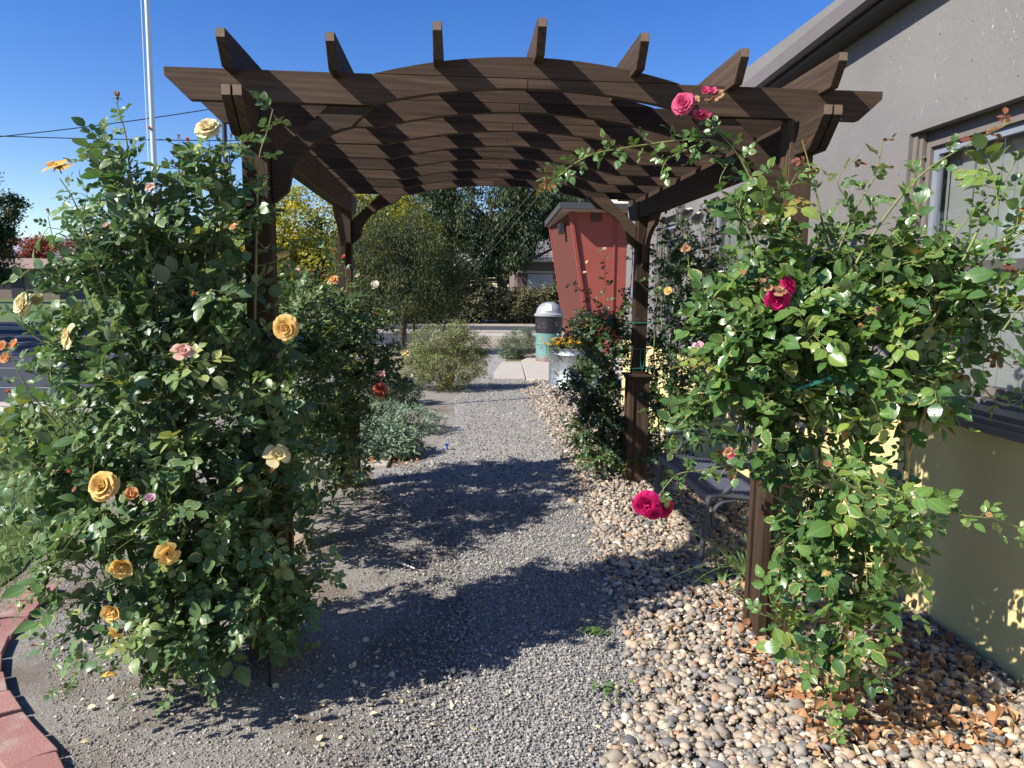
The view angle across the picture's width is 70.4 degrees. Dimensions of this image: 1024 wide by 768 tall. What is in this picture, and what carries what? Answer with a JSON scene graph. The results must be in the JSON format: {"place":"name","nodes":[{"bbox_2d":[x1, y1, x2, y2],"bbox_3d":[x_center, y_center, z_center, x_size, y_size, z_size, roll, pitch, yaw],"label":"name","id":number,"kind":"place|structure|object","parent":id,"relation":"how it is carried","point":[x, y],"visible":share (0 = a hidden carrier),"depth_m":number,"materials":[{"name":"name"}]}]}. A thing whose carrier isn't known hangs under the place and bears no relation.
{"place":"outdoors","nodes":[
{"label":"outdoors","id":0,"kind":"place"},
{"bbox_2d":[0,410,177,625],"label":"lawn","id":1,"kind":"structure","parent":0,"point":[10,542],"depth_m":5.24,"materials":[{"name":"green plant"}]},
{"bbox_2d":[13,222,190,285],"bbox_3d":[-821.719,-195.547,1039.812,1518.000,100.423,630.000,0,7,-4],"label":"hills","id":2,"kind":"structure","parent":0,"point":[16,247],"depth_m":972.28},
{"bbox_2d":[0,293,335,321],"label":"park lawn","id":3,"kind":"structure","parent":0,"point":[10,316],"depth_m":44.16,"materials":[{"name":"green plant"}]},
{"bbox_2d":[0,171,34,286],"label":"conifer","id":4,"kind":"object","parent":3,"relation":"on","point":[11,212],"visible":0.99,"depth_m":56.20,"materials":[{"name":"green plant"}]},
{"bbox_2d":[0,258,88,298],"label":"park building","id":5,"kind":"structure","parent":3,"relation":"on","point":[16,288],"depth_m":71.94,"materials":[{"name":"metal"}]},
{"bbox_2d":[11,274,56,298],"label":"door","id":6,"kind":"structure","parent":5,"relation":"in","point":[17,287],"depth_m":71.84,"materials":[{"name":"metal"}]},
{"bbox_2d":[1,231,133,273],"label":"maple tree","id":7,"kind":"object","parent":3,"relation":"on","point":[27,250],"visible":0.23,"depth_m":77.63,"materials":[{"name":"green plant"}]},
{"bbox_2d":[58,235,189,299],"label":"park tree","id":8,"kind":"object","parent":3,"relation":"on","point":[74,249],"visible":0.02,"depth_m":65.62,"materials":[{"name":"green plant"}]},
{"bbox_2d":[0,330,431,401],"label":"parking area","id":9,"kind":"object","parent":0,"point":[8,370],"depth_m":15.46,"materials":[{"name":"asphalt"}]},
{"bbox_2d":[0,387,81,387],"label":"road markings","id":10,"kind":"object","parent":9,"relation":"on","point":[28,387],"depth_m":11.15,"materials":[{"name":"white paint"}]},
{"bbox_2d":[141,0,163,332],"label":"flagpole","id":11,"kind":"object","parent":9,"relation":"on","point":[150,83],"visible":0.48,"depth_m":15.72,"materials":[{"name":"metal"}]},
{"bbox_2d":[0,322,534,330],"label":"street","id":12,"kind":"structure","parent":0,"point":[474,327],"depth_m":29.56,"materials":[{"name":"grey asphalt"}]},
{"bbox_3d":[3.503,-6.590,28.022,2.200,9.500,0.300,0,7,-4],"label":"utility pole","id":13,"kind":"object","parent":12,"relation":"on","visible":0},
{"bbox_2d":[413,192,541,341],"bbox_3d":[0.293,-5.687,24.648,0.009,8.106,9.440,8,10,42],"label":"overhead wire","id":14,"kind":"object","parent":13,"relation":"attached to","point":[498,242],"visible":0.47,"depth_m":24.13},
{"bbox_2d":[0,312,534,325],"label":"verge","id":15,"kind":"structure","parent":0,"point":[487,323],"depth_m":33.07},
{"bbox_2d":[176,181,447,320],"bbox_3d":[-8.806,-5.919,31.677,11.987,6.565,5.573,0,7,-4],"label":"autumn tree","id":16,"kind":"object","parent":15,"relation":"on","point":[291,205],"visible":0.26,"depth_m":31.33,"materials":[{"name":"yellow plant"}]},
{"bbox_2d":[331,281,398,321],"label":"shrub","id":17,"kind":"object","parent":15,"relation":"on","point":[370,299],"visible":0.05,"depth_m":33.13,"materials":[{"name":"green plant"}]},
{"bbox_2d":[332,186,483,305],"bbox_3d":[-5.668,-7.812,39.107,8.528,8.420,5.594,-3,8,-25],"label":"locust tree","id":18,"kind":"object","parent":15,"relation":"on","point":[466,188],"visible":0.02,"depth_m":38.64,"materials":[{"name":"green plant"}]},
{"bbox_2d":[386,280,455,322],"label":"shrub","id":19,"kind":"object","parent":15,"relation":"on","point":[428,300],"visible":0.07,"depth_m":33.55,"materials":[{"name":"green plant"}]},
{"bbox_2d":[429,275,509,323],"bbox_3d":[-2.074,-3.922,33.900,4.027,2.390,2.852,3,8,18],"label":"shrub","id":20,"kind":"object","parent":15,"relation":"on","point":[478,294],"visible":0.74,"depth_m":33.52,"materials":[{"name":"green plant"}]},
{"bbox_2d":[372,181,588,316],"bbox_3d":[-1.036,-7.953,37.428,14.074,9.385,6.717,0,7,-4],"label":"locust tree","id":21,"kind":"object","parent":15,"relation":"on","point":[498,265],"visible":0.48,"depth_m":35.88,"materials":[{"name":"green plant"}]},
{"bbox_2d":[481,282,547,323],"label":"shrub","id":22,"kind":"object","parent":15,"relation":"on","point":[516,295],"visible":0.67,"depth_m":33.88,"materials":[{"name":"green plant"}]},
{"bbox_2d":[521,279,559,321],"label":"shrub","id":23,"kind":"object","parent":15,"relation":"on","point":[550,293],"visible":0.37,"depth_m":33.73,"materials":[{"name":"green plant"}]},
{"bbox_3d":[-6.686,-8.445,33.834,0.280,11.409,0.280,0,7,-4],"label":"utility pole","id":24,"kind":"object","parent":15,"relation":"on","visible":0},
{"bbox_2d":[0,109,208,136],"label":"overhead wire","id":25,"kind":"object","parent":24,"relation":"attached to","point":[107,124],"visible":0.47,"depth_m":32.49,"materials":[{"name":"black plastic"}]},
{"bbox_2d":[4,136,236,140],"bbox_3d":[-15.364,-11.134,32.772,17.507,0.339,0.042,0,7,-4],"label":"overhead wire","id":26,"kind":"object","parent":24,"relation":"attached to","point":[113,139],"visible":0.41,"depth_m":32.53,"materials":[{"name":"black plastic"}]},
{"bbox_2d":[0,288,621,609],"bbox_3d":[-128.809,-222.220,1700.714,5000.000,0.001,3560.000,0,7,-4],"label":"ground","id":27,"kind":"structure","parent":0,"point":[4,602],"depth_m":5.40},
{"bbox_2d":[0,654,2,671],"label":"paver","id":28,"kind":"object","parent":27,"relation":"on","point":[1,660],"visible":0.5,"depth_m":3.05,"materials":[{"name":"red brick"}]},
{"bbox_2d":[0,672,7,691],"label":"paver","id":29,"kind":"object","parent":27,"relation":"on","point":[3,686],"visible":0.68,"depth_m":2.87,"materials":[{"name":"red brick"}]},
{"bbox_2d":[0,635,9,657],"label":"paver","id":30,"kind":"object","parent":27,"relation":"on","point":[4,641],"visible":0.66,"depth_m":3.21,"materials":[{"name":"red brick"}]},
{"bbox_2d":[0,690,21,717],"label":"paver","id":31,"kind":"object","parent":27,"relation":"on","point":[9,704],"visible":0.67,"depth_m":2.73,"materials":[{"name":"red brick"}]},
{"bbox_2d":[0,712,38,742],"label":"paver","id":32,"kind":"object","parent":27,"relation":"on","point":[15,724],"visible":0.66,"depth_m":2.61,"materials":[{"name":"red brick"}]},
{"bbox_2d":[0,730,57,767],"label":"paver","id":33,"kind":"object","parent":27,"relation":"on","point":[21,748],"visible":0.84,"depth_m":2.48,"materials":[{"name":"red brick"}]},
{"bbox_2d":[0,402,201,412],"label":"lawn kerb","id":34,"kind":"structure","parent":27,"relation":"on","point":[5,404],"depth_m":9.08,"materials":[{"name":"concrete"}]},
{"bbox_2d":[0,326,563,333],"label":"kerb","id":35,"kind":"structure","parent":27,"relation":"on","point":[379,331],"depth_m":25.92,"materials":[{"name":"concrete"}]},
{"bbox_2d":[175,224,508,311],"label":"tree belt","id":36,"kind":"object","parent":27,"relation":"on","point":[492,280],"depth_m":48.51,"materials":[{"name":"green plant"}]},
{"bbox_2d":[321,201,480,353],"bbox_3d":[-2.680,-2.574,17.590,4.050,3.686,2.464,0,7,-4],"label":"weeping tree","id":37,"kind":"object","parent":27,"relation":"on","point":[402,256],"visible":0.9,"depth_m":17.31,"materials":[{"name":"green plant"}]},
{"bbox_2d":[403,280,406,347],"bbox_3d":[-2.624,-1.615,17.503,0.077,2.001,0.198,7,10,41],"label":"tree stake","id":38,"kind":"object","parent":27,"relation":"on","point":[405,329],"visible":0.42,"depth_m":17.59,"materials":[{"name":"wood"}]},
{"bbox_2d":[412,277,415,346],"bbox_3d":[-2.509,-1.615,17.514,0.372,2.001,0.062,-3,8,-26],"label":"tree stake","id":39,"kind":"object","parent":27,"relation":"on","point":[414,315],"visible":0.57,"depth_m":17.58,"materials":[{"name":"wood"}]},
{"bbox_2d":[494,326,535,358],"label":"shrub","id":40,"kind":"object","parent":27,"relation":"on","point":[527,340],"visible":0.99,"depth_m":16.78,"materials":[{"name":"green plant"}]},
{"bbox_2d":[508,232,556,316],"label":"house","id":41,"kind":"structure","parent":27,"relation":"on","point":[541,271],"depth_m":42.33,"materials":[{"name":"brown"}]},
{"bbox_2d":[527,274,552,295],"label":"window","id":42,"kind":"structure","parent":41,"relation":"in","point":[532,278],"depth_m":42.32,"materials":[{"name":"grey glass"}]},
{"bbox_2d":[544,200,627,352],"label":"red building","id":43,"kind":"structure","parent":27,"relation":"on","point":[581,233],"depth_m":18.04,"materials":[{"name":"paint"}]},
{"bbox_2d":[617,0,1023,682],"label":"grey building","id":44,"kind":"structure","parent":27,"relation":"on","point":[937,72],"depth_m":3.52,"materials":[{"name":"paint"}]},
{"bbox_2d":[655,217,675,331],"bbox_3d":[1.805,-1.228,8.193,0.137,1.278,0.746,0,7,-4],"label":"window","id":45,"kind":"structure","parent":44,"relation":"in","point":[672,227],"depth_m":8.45,"materials":[{"name":"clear glass"}]},
{"bbox_2d":[703,191,773,338],"bbox_3d":[1.972,-0.938,5.987,0.137,1.278,1.884,0,7,-4],"label":"window","id":46,"kind":"structure","parent":44,"relation":"in","point":[733,239],"depth_m":6.67,"materials":[{"name":"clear glass"}]},
{"bbox_2d":[897,101,1023,404],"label":"window","id":47,"kind":"structure","parent":44,"relation":"in","point":[930,147],"depth_m":3.39,"materials":[{"name":"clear glass"}]},
{"bbox_2d":[2,375,639,767],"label":"soil bed","id":48,"kind":"object","parent":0,"point":[30,681],"visible":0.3,"depth_m":2.99,"materials":[{"name":"grey gravel"}]},
{"bbox_2d":[0,618,25,639],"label":"paver","id":49,"kind":"object","parent":48,"relation":"on","point":[8,626],"visible":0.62,"depth_m":3.37,"materials":[{"name":"red brick"}]},
{"bbox_2d":[0,601,41,619],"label":"paver","id":50,"kind":"object","parent":48,"relation":"on","point":[12,611],"visible":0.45,"depth_m":3.52,"materials":[{"name":"red brick"}]},
{"bbox_2d":[10,585,57,605],"bbox_3d":[-2.447,1.097,3.727,0.150,0.056,0.191,-1,8,-10],"label":"paver","id":51,"kind":"object","parent":48,"relation":"on","point":[52,587],"visible":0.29,"depth_m":3.68,"materials":[{"name":"red brick"}]},
{"bbox_2d":[10,752,63,767],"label":"paver","id":52,"kind":"object","parent":48,"relation":"on","point":[50,760],"visible":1,"depth_m":2.40,"materials":[{"name":"red brick"}]},
{"bbox_2d":[0,90,369,717],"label":"rose bush","id":53,"kind":"object","parent":48,"relation":"on","point":[190,577],"visible":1,"depth_m":2.66,"materials":[{"name":"green plant"}]},
{"bbox_2d":[222,123,236,417],"bbox_3d":[-3.374,-1.403,8.663,0.072,4.050,0.072,0,7,-4],"label":"black pole","id":54,"kind":"object","parent":48,"relation":"on","point":[224,132],"depth_m":8.46,"materials":[{"name":"metal"}]},
{"bbox_2d":[261,487,270,686],"bbox_3d":[-0.973,0.821,2.867,0.037,0.864,0.037,7,10,40],"label":"stake","id":55,"kind":"object","parent":48,"relation":"on","point":[269,664],"visible":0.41,"depth_m":2.91,"materials":[{"name":"black plastic"}]},
{"bbox_2d":[293,486,310,551],"bbox_3d":[-1.384,0.827,4.501,0.292,0.399,0.187,1,7,0],"label":"leaning stone","id":56,"kind":"object","parent":48,"relation":"on","point":[297,536],"visible":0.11,"depth_m":4.45,"materials":[{"name":"stone"}]},
{"bbox_2d":[192,248,423,528],"bbox_3d":[-1.383,0.024,4.878,1.567,1.896,2.514,0,7,-4],"label":"rose bush","id":57,"kind":"object","parent":48,"relation":"on","point":[327,353],"visible":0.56,"depth_m":4.99,"materials":[{"name":"green plant"}]},
{"bbox_2d":[306,457,388,468],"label":"stepping slab","id":58,"kind":"structure","parent":48,"relation":"on","point":[384,464],"depth_m":6.54,"materials":[{"name":"concrete"}]},
{"bbox_2d":[308,415,429,461],"bbox_3d":[-1.540,0.489,7.060,1.609,0.430,0.988,4,8,22],"label":"ground cover","id":59,"kind":"object","parent":48,"relation":"on","point":[405,441],"visible":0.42,"depth_m":6.86,"materials":[{"name":"green plant"}]},
{"bbox_2d":[331,370,424,404],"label":"shrub","id":60,"kind":"object","parent":48,"relation":"on","point":[416,394],"visible":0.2,"depth_m":9.95,"materials":[{"name":"green plant"}]},
{"bbox_2d":[360,394,449,435],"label":"ground cover","id":61,"kind":"object","parent":48,"relation":"on","point":[398,416],"visible":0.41,"depth_m":8.08,"materials":[{"name":"green plant"}]},
{"bbox_2d":[398,312,498,390],"bbox_3d":[-1.024,-0.526,11.564,1.555,1.242,1.271,-3,8,-28],"label":"shrub","id":62,"kind":"object","parent":48,"relation":"on","point":[450,348],"visible":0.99,"depth_m":11.40,"materials":[{"name":"green plant"}]},
{"bbox_2d":[164,18,882,657],"bbox_3d":[-0.020,-0.297,4.546,2.968,2.671,3.372,0,7,-4],"label":"pergola","id":63,"kind":"object","parent":48,"relation":"on","point":[396,134],"visible":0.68,"depth_m":3.34,"materials":[{"name":"brown wood"}]},
{"bbox_2d":[629,347,651,369],"bbox_3d":[1.054,-0.209,5.974,0.156,0.182,0.136,0,7,-4],"label":"plant tie","id":64,"kind":"object","parent":63,"relation":"attached to","point":[640,355],"visible":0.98,"depth_m":5.91,"materials":[{"name":"green plastic"}]},
{"bbox_2d":[226,349,671,767],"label":"gravel path","id":65,"kind":"structure","parent":0,"point":[492,367],"depth_m":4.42,"materials":[{"name":"grey gravel"}]},
{"bbox_2d":[42,556,599,756],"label":"fallen petals","id":66,"kind":"object","parent":65,"relation":"on","point":[295,717],"visible":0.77,"depth_m":2.92,"materials":[{"name":"plant"}]},
{"bbox_2d":[397,561,414,568],"bbox_3d":[-0.612,1.046,4.187,0.163,0.014,0.010,8,10,43],"label":"stick","id":67,"kind":"object","parent":65,"relation":"on","point":[405,564],"visible":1,"depth_m":4.18,"materials":[{"name":"brown wood"}]},
{"bbox_2d":[575,620,610,640],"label":"weed","id":68,"kind":"object","parent":65,"relation":"on","point":[592,628],"visible":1,"depth_m":3.40,"materials":[{"name":"green plant"}]},
{"bbox_2d":[590,679,633,702],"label":"weed","id":69,"kind":"object","parent":65,"relation":"on","point":[594,687],"visible":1,"depth_m":2.91,"materials":[{"name":"green plant"}]},
{"bbox_2d":[430,334,535,348],"bbox_3d":[2.313,-1.381,23.156,9.880,0.001,6.400,0,7,-4],"label":"gravel apron","id":70,"kind":"object","parent":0,"point":[494,339],"depth_m":22.22,"materials":[{"name":"grey gravel"}]},
{"bbox_2d":[436,333,564,336],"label":"pavement","id":71,"kind":"structure","parent":0,"point":[493,334],"depth_m":25.16,"materials":[{"name":"concrete"}]},
{"bbox_2d":[0,0,1005,287],"label":"sky","id":72,"kind":"structure","parent":0,"point":[61,60],"materials":[{"name":"blue"}]},
{"bbox_2d":[493,361,524,379],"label":"path slab","id":73,"kind":"structure","parent":0,"point":[508,370],"depth_m":14.10,"materials":[{"name":"concrete"}]},
{"bbox_2d":[521,353,621,384],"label":"entrance pavement","id":74,"kind":"structure","parent":0,"point":[533,368],"depth_m":14.54,"materials":[{"name":"concrete"}]},
{"bbox_2d":[534,302,563,361],"bbox_3d":[0.821,-1.173,16.142,0.670,1.305,0.670,0,7,-4],"label":"litter barrel","id":75,"kind":"object","parent":74,"relation":"on","point":[549,316],"visible":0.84,"depth_m":15.89,"materials":[{"name":"plastic"}]},
{"bbox_2d":[565,325,589,348],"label":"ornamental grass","id":76,"kind":"object","parent":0,"point":[578,338],"depth_m":11.89,"materials":[{"name":"plant"}]},
{"bbox_2d":[528,381,1022,767],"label":"pebble strip","id":77,"kind":"object","parent":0,"point":[753,722],"visible":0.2,"depth_m":3.13,"materials":[{"name":"beige gravel"}]},
{"bbox_2d":[550,200,649,479],"bbox_3d":[0.763,-0.392,6.212,0.804,2.393,0.925,0,7,-4],"label":"rose bush","id":78,"kind":"object","parent":77,"relation":"on","point":[603,399],"visible":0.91,"depth_m":6.16,"materials":[{"name":"green plant"}]},
{"bbox_2d":[634,195,744,478],"bbox_3d":[1.529,-0.284,5.628,1.038,2.353,1.828,0,7,-4],"label":"rose bush","id":79,"kind":"object","parent":77,"relation":"on","point":[677,271],"visible":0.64,"depth_m":5.84,"materials":[{"name":"green plant"}]},
{"bbox_2d":[626,534,821,611],"bbox_3d":[1.285,1.035,3.883,0.988,0.175,1.063,-4,9,-34],"label":"daylily","id":80,"kind":"object","parent":77,"relation":"on","point":[719,574],"visible":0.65,"depth_m":3.98,"materials":[{"name":"green plant"}]},
{"bbox_2d":[654,408,806,563],"bbox_3d":[1.346,0.581,4.690,0.623,0.873,1.038,0,7,-4],"label":"garden bench","id":81,"kind":"object","parent":77,"relation":"on","point":[728,493],"visible":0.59,"depth_m":4.54,"materials":[{"name":"paint"}]},
{"bbox_2d":[646,516,854,593],"bbox_3d":[1.328,0.954,4.028,1.297,0.299,1.359,0,7,-4],"label":"daylily","id":82,"kind":"object","parent":77,"relation":"on","point":[740,571],"visible":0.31,"depth_m":4.11,"materials":[{"name":"green plant"}]},
{"bbox_2d":[514,379,1023,767],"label":"river pebbles","id":83,"kind":"object","parent":77,"relation":"on","point":[771,749],"visible":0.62,"depth_m":3.06,"materials":[{"name":"beige gravel"}]},
{"bbox_2d":[548,346,602,387],"bbox_3d":[1.063,-0.297,12.129,0.924,0.650,0.924,0,7,-4],"label":"galvanised planter","id":84,"kind":"object","parent":83,"relation":"on","point":[559,363],"visible":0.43,"depth_m":11.77,"materials":[{"name":"metal"}]},
{"bbox_2d":[539,336,580,358],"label":"marigold clump","id":85,"kind":"object","parent":84,"relation":"on","point":[559,344],"visible":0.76,"depth_m":11.74,"materials":[{"name":"orange plant"}]},
{"bbox_2d":[365,418,1023,764],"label":"fallen leaves","id":86,"kind":"object","parent":83,"relation":"on","point":[993,715],"visible":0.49,"depth_m":2.80,"materials":[{"name":"brown plant"}]},
{"bbox_2d":[816,716,931,731],"bbox_3d":[1.335,1.244,2.652,0.428,0.031,0.026,2,7,6],"label":"drip hose","id":87,"kind":"object","parent":83,"relation":"on","point":[878,722],"visible":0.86,"depth_m":2.65,"materials":[{"name":"black plastic"}]},
{"bbox_2d":[535,86,1023,744],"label":"rose bush","id":88,"kind":"object","parent":77,"relation":"on","point":[779,302],"visible":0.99,"depth_m":2.56,"materials":[{"name":"green plant"}]},
{"bbox_2d":[792,375,835,390],"bbox_3d":[1.035,0.002,2.632,0.165,0.120,0.315,-4,9,-31],"label":"plant tie","id":89,"kind":"object","parent":88,"relation":"attached to","point":[816,382],"visible":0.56,"depth_m":2.52,"materials":[{"name":"teal plastic"}]},
{"bbox_2d":[576,475,1023,767],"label":"pebble grit","id":90,"kind":"object","parent":77,"relation":"on","point":[704,683],"visible":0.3,"depth_m":3.26,"materials":[{"name":"beige gravel"}]}
]}

